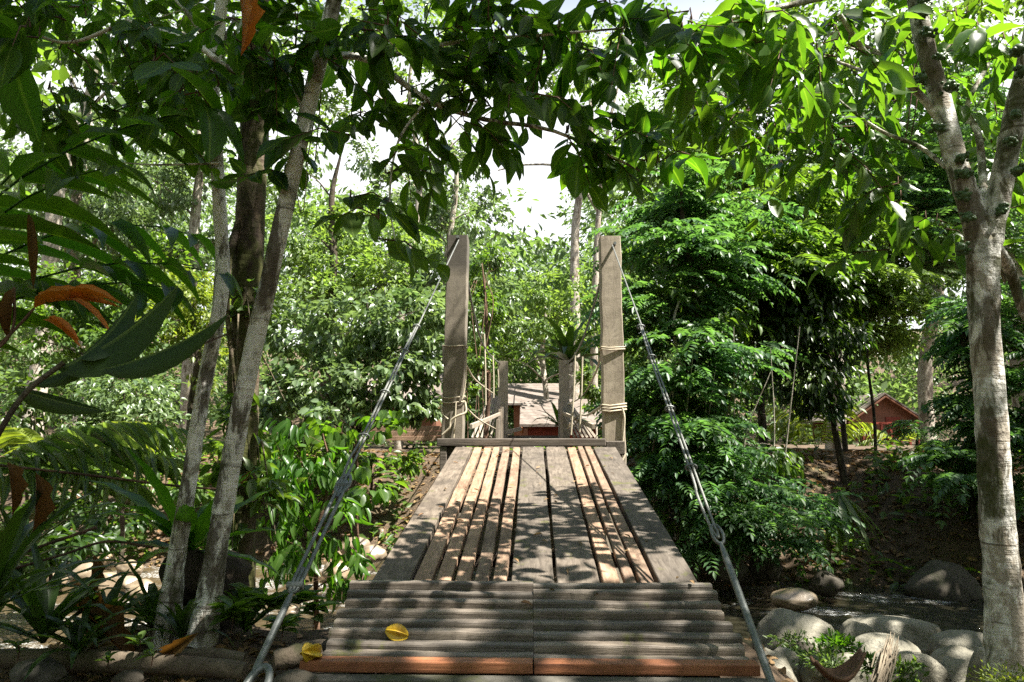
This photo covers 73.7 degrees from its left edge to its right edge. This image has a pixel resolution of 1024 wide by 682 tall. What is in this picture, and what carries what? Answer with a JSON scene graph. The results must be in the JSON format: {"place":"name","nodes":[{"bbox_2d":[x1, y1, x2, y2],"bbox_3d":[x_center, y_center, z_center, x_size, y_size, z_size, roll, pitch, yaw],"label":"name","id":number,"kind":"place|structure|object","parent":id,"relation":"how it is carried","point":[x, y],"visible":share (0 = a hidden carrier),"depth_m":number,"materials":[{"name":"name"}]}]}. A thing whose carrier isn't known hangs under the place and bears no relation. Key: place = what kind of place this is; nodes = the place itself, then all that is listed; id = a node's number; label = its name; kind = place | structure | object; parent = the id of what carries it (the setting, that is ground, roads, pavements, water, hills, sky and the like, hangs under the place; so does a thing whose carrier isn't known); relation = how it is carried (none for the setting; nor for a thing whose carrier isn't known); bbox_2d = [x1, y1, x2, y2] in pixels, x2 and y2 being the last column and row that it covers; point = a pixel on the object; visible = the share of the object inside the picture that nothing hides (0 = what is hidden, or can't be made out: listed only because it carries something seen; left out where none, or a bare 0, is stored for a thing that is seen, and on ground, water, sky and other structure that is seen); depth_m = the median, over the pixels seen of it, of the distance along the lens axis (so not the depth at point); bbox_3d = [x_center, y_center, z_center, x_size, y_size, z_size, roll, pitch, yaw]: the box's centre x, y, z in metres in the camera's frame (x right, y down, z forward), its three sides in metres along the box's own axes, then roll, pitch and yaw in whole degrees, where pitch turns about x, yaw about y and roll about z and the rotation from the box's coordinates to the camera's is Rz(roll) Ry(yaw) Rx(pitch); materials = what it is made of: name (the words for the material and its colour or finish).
{"place":"outdoors","nodes":[
{"label":"outdoors","id":0,"kind":"place"},
{"bbox_2d":[4,484,157,550],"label":"shrub","id":1,"kind":"object","parent":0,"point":[101,523],"visible":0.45,"depth_m":10.36,"materials":[{"name":"green plant"}]},
{"bbox_2d":[0,330,1023,681],"bbox_3d":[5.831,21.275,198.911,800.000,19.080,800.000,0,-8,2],"label":"ground","id":2,"kind":"structure","parent":0,"point":[922,550],"depth_m":10.34,"materials":[{"name":"soil"}]},
{"bbox_2d":[9,656,66,681],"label":"rock","id":3,"kind":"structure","parent":2,"relation":"on","point":[48,669],"depth_m":2.42,"materials":[{"name":"stone"}]},
{"bbox_2d":[0,349,100,502],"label":"shrub","id":4,"kind":"object","parent":2,"relation":"on","point":[28,420],"visible":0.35,"depth_m":12.40,"materials":[{"name":"green plant"}]},
{"bbox_2d":[0,497,110,566],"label":"strap plant","id":5,"kind":"object","parent":2,"relation":"on","point":[7,520],"visible":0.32,"depth_m":3.64,"materials":[{"name":"green plant"}]},
{"bbox_2d":[0,519,125,611],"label":"shrub","id":6,"kind":"object","parent":2,"relation":"on","point":[80,541],"visible":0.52,"depth_m":7.42,"materials":[{"name":"green plant"}]},
{"bbox_2d":[1,552,127,599],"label":"strap plant","id":7,"kind":"object","parent":2,"relation":"on","point":[16,573],"visible":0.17,"depth_m":3.20,"materials":[{"name":"green plant"}]},
{"bbox_2d":[17,0,125,194],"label":"surrounding wood","id":8,"kind":"object","parent":2,"relation":"on","point":[61,73],"visible":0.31,"depth_m":12.73,"materials":[{"name":"green plant"}]},
{"bbox_2d":[0,533,147,643],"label":"strap plant","id":9,"kind":"object","parent":2,"relation":"on","point":[33,604],"visible":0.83,"depth_m":2.62,"materials":[{"name":"green plant"}]},
{"bbox_2d":[0,421,157,455],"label":"fern palm","id":10,"kind":"object","parent":2,"relation":"on","point":[10,436],"visible":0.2,"depth_m":6.70,"materials":[{"name":"green plant"}]},
{"bbox_2d":[0,83,162,426],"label":"forest tree","id":11,"kind":"object","parent":2,"relation":"on","point":[75,196],"visible":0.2,"depth_m":18.35,"materials":[{"name":"green plant"}]},
{"bbox_2d":[21,596,145,681],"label":"strap plant","id":12,"kind":"object","parent":2,"relation":"on","point":[80,641],"visible":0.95,"depth_m":2.51,"materials":[{"name":"green plant"}]},
{"bbox_2d":[0,468,170,606],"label":"strap plant","id":13,"kind":"object","parent":2,"relation":"on","point":[14,533],"visible":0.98,"depth_m":2.40,"materials":[{"name":"green plant"}]},
{"bbox_2d":[7,462,28,514],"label":"dry leaf","id":14,"kind":"object","parent":13,"relation":"hanging from","point":[19,484],"visible":0.98,"depth_m":2.50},
{"bbox_2d":[33,473,55,531],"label":"dry leaf","id":15,"kind":"object","parent":13,"relation":"hanging from","point":[45,507],"visible":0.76,"depth_m":2.58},
{"bbox_2d":[19,568,162,643],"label":"strap plant","id":16,"kind":"object","parent":2,"relation":"on","point":[112,596],"visible":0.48,"depth_m":2.86,"materials":[{"name":"green plant"}]},
{"bbox_2d":[0,421,198,522],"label":"fern palm","id":17,"kind":"object","parent":2,"relation":"on","point":[109,436],"visible":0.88,"depth_m":3.91,"materials":[{"name":"green plant"}]},
{"bbox_2d":[73,593,134,651],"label":"dry leaf","id":18,"kind":"object","parent":2,"relation":"on","point":[118,642],"visible":0.48,"depth_m":2.75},
{"bbox_2d":[0,230,212,417],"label":"forest tree","id":19,"kind":"object","parent":2,"relation":"on","point":[95,328],"visible":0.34,"depth_m":14.04,"materials":[{"name":"green plant"}]},
{"bbox_2d":[0,97,214,300],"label":"ginger plant","id":20,"kind":"object","parent":2,"relation":"on","point":[140,239],"visible":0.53,"depth_m":3.51,"materials":[{"name":"green plant"}]},
{"bbox_2d":[0,464,215,489],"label":"stick","id":21,"kind":"object","parent":2,"relation":"on","point":[99,476],"visible":0.63,"depth_m":3.51,"materials":[{"name":"wood"}]},
{"bbox_2d":[0,284,227,436],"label":"broad leaf plant","id":22,"kind":"object","parent":2,"relation":"on","point":[120,345],"visible":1,"depth_m":2.10,"materials":[{"name":"green plant"}]},
{"bbox_2d":[43,364,190,575],"bbox_3d":[-5.631,1.988,9.683,2.394,3.407,1.820,0,-8,2],"label":"glossy shrub","id":23,"kind":"object","parent":2,"relation":"on","point":[157,408],"visible":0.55,"depth_m":9.58,"materials":[{"name":"green plant"}]},
{"bbox_2d":[0,106,242,353],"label":"ginger plant","id":24,"kind":"object","parent":2,"relation":"on","point":[49,201],"visible":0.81,"depth_m":2.72,"materials":[{"name":"green plant"}]},
{"bbox_2d":[0,213,37,347],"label":"dead leaf spray","id":25,"kind":"object","parent":24,"relation":"hanging from","point":[8,300],"visible":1,"depth_m":2.41,"materials":[{"name":"brown plant"}]},
{"bbox_2d":[0,284,121,347],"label":"dead leaf spray","id":26,"kind":"object","parent":24,"relation":"hanging from","point":[82,294],"visible":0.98,"depth_m":2.38,"materials":[{"name":"orange plant"}]},
{"bbox_2d":[0,648,248,679],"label":"fallen log","id":27,"kind":"object","parent":2,"relation":"on","point":[178,664],"visible":0.81,"depth_m":2.58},
{"bbox_2d":[13,0,273,436],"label":"tall tree","id":28,"kind":"object","parent":2,"relation":"on","point":[108,78],"visible":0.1,"depth_m":16.91,"materials":[{"name":"green plant"}]},
{"bbox_2d":[49,547,238,642],"bbox_3d":[-1.619,1.147,3.185,0.717,0.367,0.675,0,-8,2],"label":"strap plant","id":29,"kind":"object","parent":2,"relation":"on","point":[151,603],"visible":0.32,"depth_m":3.16,"materials":[{"name":"green plant"}]},
{"bbox_2d":[92,93,239,449],"bbox_3d":[-10.139,-2.553,20.284,4.860,11.707,4.918,0,-8,2],"label":"forest tree","id":30,"kind":"object","parent":2,"relation":"on","point":[180,199],"visible":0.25,"depth_m":19.84,"materials":[{"name":"green plant"}]},
{"bbox_2d":[129,597,233,646],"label":"strap plant","id":31,"kind":"object","parent":2,"relation":"on","point":[179,621],"visible":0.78,"depth_m":2.88,"materials":[{"name":"green plant"}]},
{"bbox_2d":[78,448,286,604],"bbox_3d":[-1.637,0.899,3.288,1.076,0.775,0.976,-2,-8,13],"label":"nest fern","id":32,"kind":"object","parent":2,"relation":"on","point":[199,519],"visible":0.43,"depth_m":3.21,"materials":[{"name":"green plant"}]},
{"bbox_2d":[135,264,230,438],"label":"forest tree","id":33,"kind":"object","parent":2,"relation":"on","point":[181,330],"visible":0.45,"depth_m":13.13,"materials":[{"name":"green plant"}]},
{"bbox_2d":[154,647,247,661],"bbox_3d":[-1.250,1.261,2.729,0.398,0.070,0.061,-1,-8,9],"label":"fallen log","id":34,"kind":"object","parent":2,"relation":"on","point":[213,652],"visible":0.41,"depth_m":2.71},
{"bbox_2d":[0,0,410,651],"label":"slim tree","id":35,"kind":"object","parent":2,"relation":"on","point":[172,586],"visible":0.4,"depth_m":3.28,"materials":[{"name":"grey plant"}]},
{"bbox_2d":[240,0,264,57],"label":"dry leaf","id":36,"kind":"object","parent":35,"relation":"hanging from","point":[252,12],"visible":1,"depth_m":2.62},
{"bbox_2d":[151,473,267,531],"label":"shrub","id":37,"kind":"object","parent":2,"relation":"on","point":[201,497],"visible":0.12,"depth_m":10.57,"materials":[{"name":"green plant"}]},
{"bbox_2d":[183,549,255,629],"bbox_3d":[-1.507,1.343,3.493,0.432,0.535,0.450,0,-8,2],"label":"tree stump","id":38,"kind":"object","parent":2,"relation":"on","point":[238,569],"visible":0.17,"depth_m":3.43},
{"bbox_2d":[205,596,259,632],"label":"seedling","id":39,"kind":"object","parent":2,"relation":"on","point":[236,608],"visible":1,"depth_m":2.88,"materials":[{"name":"green plant"}]},
{"bbox_2d":[196,0,305,619],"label":"thick tree","id":40,"kind":"object","parent":2,"relation":"on","point":[246,243],"visible":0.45,"depth_m":4.33,"materials":[{"name":"brown plant"}]},
{"bbox_2d":[223,586,295,633],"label":"strap plant","id":41,"kind":"object","parent":2,"relation":"on","point":[245,624],"visible":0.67,"depth_m":3.17,"materials":[{"name":"green plant"}]},
{"bbox_2d":[242,590,296,623],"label":"seedling","id":42,"kind":"object","parent":2,"relation":"on","point":[273,601],"visible":0.86,"depth_m":3.08,"materials":[{"name":"green plant"}]},
{"bbox_2d":[200,423,349,516],"bbox_3d":[-4.298,2.276,12.142,2.898,2.070,1.688,-5,-9,29],"label":"shrub","id":43,"kind":"object","parent":2,"relation":"on","point":[211,447],"visible":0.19,"depth_m":12.18,"materials":[{"name":"green plant"}]},
{"bbox_2d":[273,669,318,681],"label":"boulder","id":44,"kind":"object","parent":2,"relation":"on","point":[299,675],"visible":0.99,"depth_m":2.27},
{"bbox_2d":[273,638,327,670],"bbox_3d":[-0.738,1.196,2.643,0.124,0.112,0.419,-6,-10,35],"label":"fallen log","id":45,"kind":"object","parent":2,"relation":"on","point":[288,657],"visible":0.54,"depth_m":2.50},
{"bbox_2d":[256,410,376,629],"bbox_3d":[-1.469,1.702,5.123,1.162,2.371,0.869,0,-8,2],"label":"weeping shrub","id":46,"kind":"object","parent":2,"relation":"on","point":[284,561],"visible":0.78,"depth_m":5.07,"materials":[{"name":"green plant"}]},
{"bbox_2d":[297,599,339,630],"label":"seedling","id":47,"kind":"object","parent":2,"relation":"on","point":[311,606],"visible":1,"depth_m":2.87,"materials":[{"name":"green plant"}]},
{"bbox_2d":[264,409,408,579],"bbox_3d":[-1.690,1.861,6.253,1.512,2.679,1.084,0,-8,2],"label":"heart leaf shrub","id":48,"kind":"object","parent":2,"relation":"on","point":[362,474],"visible":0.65,"depth_m":6.32,"materials":[{"name":"green plant"}]},
{"bbox_2d":[259,269,445,536],"bbox_3d":[-2.659,1.015,11.272,3.808,5.109,2.558,1,-8,-8],"label":"tree","id":49,"kind":"object","parent":2,"relation":"on","point":[374,338],"visible":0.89,"depth_m":11.33,"materials":[{"name":"green plant"}]},
{"bbox_2d":[264,136,442,431],"bbox_3d":[-4.304,-1.435,16.605,5.379,8.452,3.626,0,-8,2],"label":"forest tree","id":50,"kind":"object","parent":2,"relation":"on","point":[327,284],"visible":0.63,"depth_m":16.27,"materials":[{"name":"green plant"}]},
{"bbox_2d":[316,445,426,497],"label":"shrub","id":51,"kind":"object","parent":2,"relation":"on","point":[410,468],"visible":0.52,"depth_m":12.05,"materials":[{"name":"green plant"}]},
{"bbox_2d":[0,0,749,647],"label":"leaning tree","id":52,"kind":"object","parent":2,"relation":"on","point":[190,80],"visible":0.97,"depth_m":2.95,"materials":[{"name":"green plant"}]},
{"bbox_2d":[335,426,441,440],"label":"retaining wall","id":53,"kind":"structure","parent":2,"relation":"on","point":[427,433],"depth_m":14.55,"materials":[{"name":"beige wood"}]},
{"bbox_2d":[344,119,525,363],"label":"light tree","id":54,"kind":"object","parent":2,"relation":"on","point":[439,222],"visible":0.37,"depth_m":21.68,"materials":[{"name":"green plant"}]},
{"bbox_2d":[271,0,623,448],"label":"tall tree","id":55,"kind":"object","parent":2,"relation":"on","point":[327,104],"visible":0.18,"depth_m":19.26,"materials":[{"name":"green plant"}]},
{"bbox_2d":[439,221,514,448],"bbox_3d":[-0.673,-0.128,15.085,1.394,5.426,2.598,-1,-8,7],"label":"creeper thicket","id":56,"kind":"object","parent":2,"relation":"on","point":[481,283],"visible":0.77,"depth_m":15.11,"materials":[{"name":"green plant"}]},
{"bbox_2d":[243,235,775,681],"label":"footbridge","id":57,"kind":"object","parent":2,"relation":"on","point":[658,618],"visible":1,"depth_m":3.16,"materials":[{"name":"grey wood"}]},
{"bbox_2d":[0,435,1022,588],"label":"undergrowth","id":58,"kind":"object","parent":2,"relation":"on","point":[879,462],"visible":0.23,"depth_m":10.97,"materials":[{"name":"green plant"}]},
{"bbox_2d":[0,88,1023,445],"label":"distant wood","id":59,"kind":"object","parent":2,"relation":"on","point":[554,254],"visible":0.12,"depth_m":39.92,"materials":[{"name":"plant"}]},
{"bbox_2d":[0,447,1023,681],"bbox_3d":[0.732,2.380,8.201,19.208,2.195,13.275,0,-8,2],"label":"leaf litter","id":60,"kind":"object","parent":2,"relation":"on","point":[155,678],"visible":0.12,"depth_m":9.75,"materials":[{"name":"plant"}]},
{"bbox_2d":[508,383,558,435],"bbox_3d":[1.211,3.184,28.817,2.793,2.797,3.682,0,-8,2],"label":"hut","id":61,"kind":"object","parent":2,"relation":"on","point":[517,392],"visible":0.27,"depth_m":27.98,"materials":[{"name":"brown wood"}]},
{"bbox_2d":[467,262,600,416],"bbox_3d":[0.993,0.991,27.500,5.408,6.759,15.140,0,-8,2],"label":"light tree","id":62,"kind":"object","parent":2,"relation":"on","point":[592,393],"visible":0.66,"depth_m":23.60,"materials":[{"name":"green plant"}]},
{"bbox_2d":[498,315,600,378],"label":"nest fern","id":63,"kind":"object","parent":2,"relation":"on","point":[568,347],"visible":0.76,"depth_m":18.46,"materials":[{"name":"green plant"}]},
{"bbox_2d":[520,399,601,447],"bbox_3d":[1.632,2.889,23.288,2.679,1.808,3.582,0,-8,2],"label":"hut","id":64,"kind":"object","parent":2,"relation":"on","point":[529,413],"visible":0.41,"depth_m":22.11,"materials":[{"name":"beige paint"}]},
{"bbox_2d":[498,3,663,437],"bbox_3d":[3.166,-5.120,28.165,7.573,18.999,4.275,-4,-9,23],"label":"tall tree","id":65,"kind":"object","parent":2,"relation":"on","point":[574,248],"visible":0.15,"depth_m":28.06,"materials":[{"name":"green plant"}]},
{"bbox_2d":[573,152,816,482],"bbox_3d":[2.982,-0.175,10.622,4.384,5.780,3.372,6,-10,-38],"label":"pinnate tree","id":66,"kind":"object","parent":2,"relation":"on","point":[670,216],"visible":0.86,"depth_m":10.11,"materials":[{"name":"green plant"}]},
{"bbox_2d":[624,275,813,543],"bbox_3d":[2.851,0.938,9.668,2.673,3.981,1.969,2,-8,-13],"label":"broadleaf shrub","id":67,"kind":"object","parent":2,"relation":"on","point":[784,463],"visible":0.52,"depth_m":9.68,"materials":[{"name":"green plant"}]},
{"bbox_2d":[593,413,865,579],"bbox_3d":[2.694,2.037,9.030,3.050,2.193,3.082,5,-10,-33],"label":"pinnate tree","id":68,"kind":"object","parent":2,"relation":"on","point":[742,532],"visible":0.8,"depth_m":8.52,"materials":[{"name":"green plant"}]},
{"bbox_2d":[824,494,887,558],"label":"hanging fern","id":69,"kind":"object","parent":68,"relation":"hanging from","point":[845,503],"visible":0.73,"depth_m":8.94,"materials":[{"name":"green plant"}]},
{"bbox_2d":[713,555,748,584],"bbox_3d":[2.694,2.818,8.409,0.431,0.367,0.301,0,-8,2],"label":"boulder","id":70,"kind":"object","parent":2,"relation":"on","point":[742,576],"visible":0.62,"depth_m":8.31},
{"bbox_2d":[605,65,884,403],"bbox_3d":[5.797,-2.558,17.706,7.308,11.065,4.646,0,-8,2],"label":"broad tree","id":71,"kind":"object","parent":2,"relation":"on","point":[690,148],"visible":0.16,"depth_m":16.97,"materials":[{"name":"green plant"}]},
{"bbox_2d":[749,549,781,580],"bbox_3d":[3.200,2.821,8.598,0.423,0.400,0.324,0,-8,2],"label":"boulder","id":72,"kind":"object","parent":2,"relation":"on","point":[759,575],"visible":0.59,"depth_m":8.51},
{"bbox_2d":[719,164,837,454],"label":"slender tree","id":73,"kind":"object","parent":2,"relation":"on","point":[760,417],"visible":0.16,"depth_m":12.33,"materials":[{"name":"green plant"}]},
{"bbox_2d":[622,163,951,454],"bbox_3d":[4.890,-0.582,13.220,5.820,5.766,5.350,6,-10,-38],"label":"pinnate tree","id":74,"kind":"object","parent":2,"relation":"on","point":[807,260],"visible":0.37,"depth_m":11.51,"materials":[{"name":"green plant"}]},
{"bbox_2d":[751,608,833,650],"bbox_3d":[1.916,2.045,4.606,0.543,0.451,0.464,8,-11,-43],"label":"boulder","id":75,"kind":"object","parent":2,"relation":"on","point":[777,622],"visible":0.4,"depth_m":4.52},
{"bbox_2d":[770,587,817,610],"bbox_3d":[2.898,2.648,6.994,0.436,0.228,0.386,-7,-11,40],"label":"boulder","id":76,"kind":"object","parent":2,"relation":"on","point":[795,599],"visible":1,"depth_m":6.89,"materials":[{"name":"stone"}]},
{"bbox_2d":[740,275,884,484],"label":"dark tree","id":77,"kind":"object","parent":2,"relation":"on","point":[817,396],"visible":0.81,"depth_m":11.27,"materials":[{"name":"green plant"}]},
{"bbox_2d":[765,397,872,446],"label":"shrub","id":78,"kind":"object","parent":2,"relation":"on","point":[799,426],"visible":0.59,"depth_m":18.58,"materials":[{"name":"green plant"}]},
{"bbox_2d":[618,0,1023,681],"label":"fig tree","id":79,"kind":"object","parent":2,"relation":"on","point":[970,246],"visible":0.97,"depth_m":3.41,"materials":[{"name":"green plant"}]},
{"bbox_2d":[627,0,1023,331],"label":"tall tree","id":80,"kind":"object","parent":2,"relation":"on","point":[843,65],"visible":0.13,"depth_m":16.70,"materials":[{"name":"green plant"}]},
{"bbox_2d":[809,648,866,681],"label":"palm husk","id":81,"kind":"object","parent":2,"relation":"on","point":[848,670],"visible":1,"depth_m":2.75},
{"bbox_2d":[825,652,873,681],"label":"boulder","id":82,"kind":"object","parent":2,"relation":"on","point":[858,677],"visible":0.24,"depth_m":3.39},
{"bbox_2d":[795,643,869,680],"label":"weed","id":83,"kind":"object","parent":82,"relation":"on","point":[830,663],"visible":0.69,"depth_m":3.46,"materials":[{"name":"green plant"}]},
{"bbox_2d":[801,392,919,444],"bbox_3d":[18.129,4.185,35.603,3.711,2.630,6.200,0,-8,2],"label":"hut","id":84,"kind":"object","parent":2,"relation":"on","point":[889,409],"visible":0.26,"depth_m":33.29,"materials":[{"name":"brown wood"}]},
{"bbox_2d":[846,633,920,665],"bbox_3d":[2.174,1.946,4.017,0.412,0.415,0.418,-8,-11,44],"label":"boulder","id":85,"kind":"object","parent":2,"relation":"on","point":[875,642],"visible":0.3,"depth_m":3.98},
{"bbox_2d":[870,632,899,681],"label":"dry frond bundle","id":86,"kind":"object","parent":2,"relation":"on","point":[884,668],"visible":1,"depth_m":2.96,"materials":[{"name":"plant"}]},
{"bbox_2d":[839,614,940,654],"bbox_3d":[2.847,2.255,5.150,0.746,0.366,0.543,0,-8,2],"label":"boulder","id":87,"kind":"object","parent":2,"relation":"on","point":[917,633],"visible":0.46,"depth_m":5.00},
{"bbox_2d":[832,260,964,450],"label":"sapling","id":88,"kind":"object","parent":2,"relation":"on","point":[897,282],"visible":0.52,"depth_m":12.41,"materials":[{"name":"green plant"}]},
{"bbox_2d":[892,654,929,681],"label":"weed","id":89,"kind":"object","parent":2,"relation":"on","point":[904,671],"visible":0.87,"depth_m":3.13,"materials":[{"name":"green plant"}]},
{"bbox_2d":[805,59,1023,412],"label":"pinnate tree","id":90,"kind":"object","parent":2,"relation":"on","point":[935,198],"visible":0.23,"depth_m":14.82,"materials":[{"name":"green plant"}]},
{"bbox_2d":[879,420,955,450],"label":"shrub","id":91,"kind":"object","parent":2,"relation":"on","point":[898,424],"visible":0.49,"depth_m":14.52,"materials":[{"name":"green plant"}]},
{"bbox_2d":[892,650,948,681],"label":"boulder","id":92,"kind":"object","parent":2,"relation":"on","point":[938,672],"visible":0.54,"depth_m":3.38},
{"bbox_2d":[904,560,982,601],"bbox_3d":[5.301,3.125,8.397,0.896,0.821,0.658,3,-9,-19],"label":"boulder","id":93,"kind":"object","parent":2,"relation":"on","point":[940,580],"visible":0.57,"depth_m":8.22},
{"bbox_2d":[931,645,973,662],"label":"boulder","id":94,"kind":"object","parent":2,"relation":"on","point":[953,651],"visible":0.26,"depth_m":4.06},
{"bbox_2d":[940,655,968,681],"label":"boulder","id":95,"kind":"object","parent":2,"relation":"on","point":[956,668],"visible":0.59,"depth_m":3.49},
{"bbox_2d":[928,630,982,653],"bbox_3d":[3.043,2.083,4.566,0.474,0.306,0.373,3,-9,-21],"label":"boulder","id":96,"kind":"object","parent":2,"relation":"on","point":[972,640],"visible":0.3,"depth_m":4.51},
{"bbox_2d":[892,277,1023,529],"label":"pinnate tree","id":97,"kind":"object","parent":2,"relation":"on","point":[952,345],"visible":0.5,"depth_m":9.67,"materials":[{"name":"green plant"}]},
{"bbox_2d":[892,95,1023,444],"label":"pale trunk tree","id":98,"kind":"object","parent":2,"relation":"on","point":[924,383],"visible":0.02,"depth_m":18.81,"materials":[{"name":"grey plant"}]},
{"bbox_2d":[930,0,1023,35],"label":"shade tree","id":99,"kind":"object","parent":2,"relation":"on","point":[966,3],"visible":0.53,"depth_m":14.60,"materials":[{"name":"green plant"}]},
{"bbox_2d":[960,660,1023,681],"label":"weed","id":100,"kind":"object","parent":2,"relation":"on","point":[1018,677],"visible":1,"depth_m":2.74,"materials":[{"name":"green plant"}]},
{"bbox_2d":[0,559,1023,655],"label":"river water","id":101,"kind":"structure","parent":0,"point":[844,605],"depth_m":7.78,"materials":[{"name":"liquid"}]},
{"bbox_2d":[808,570,844,596],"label":"boulder","id":102,"kind":"object","parent":101,"relation":"on","point":[825,583],"visible":0.98,"depth_m":8.16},
{"bbox_2d":[0,0,1023,357],"label":"sky","id":103,"kind":"structure","parent":0,"point":[535,181],"materials":[{"name":"white"}]},
{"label":"boulder","id":104,"kind":"object","parent":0,"visible":0},
{"bbox_2d":[813,626,864,652],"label":"weed","id":105,"kind":"object","parent":104,"relation":"on","point":[835,638],"visible":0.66,"depth_m":4.01,"materials":[{"name":"green plant"}]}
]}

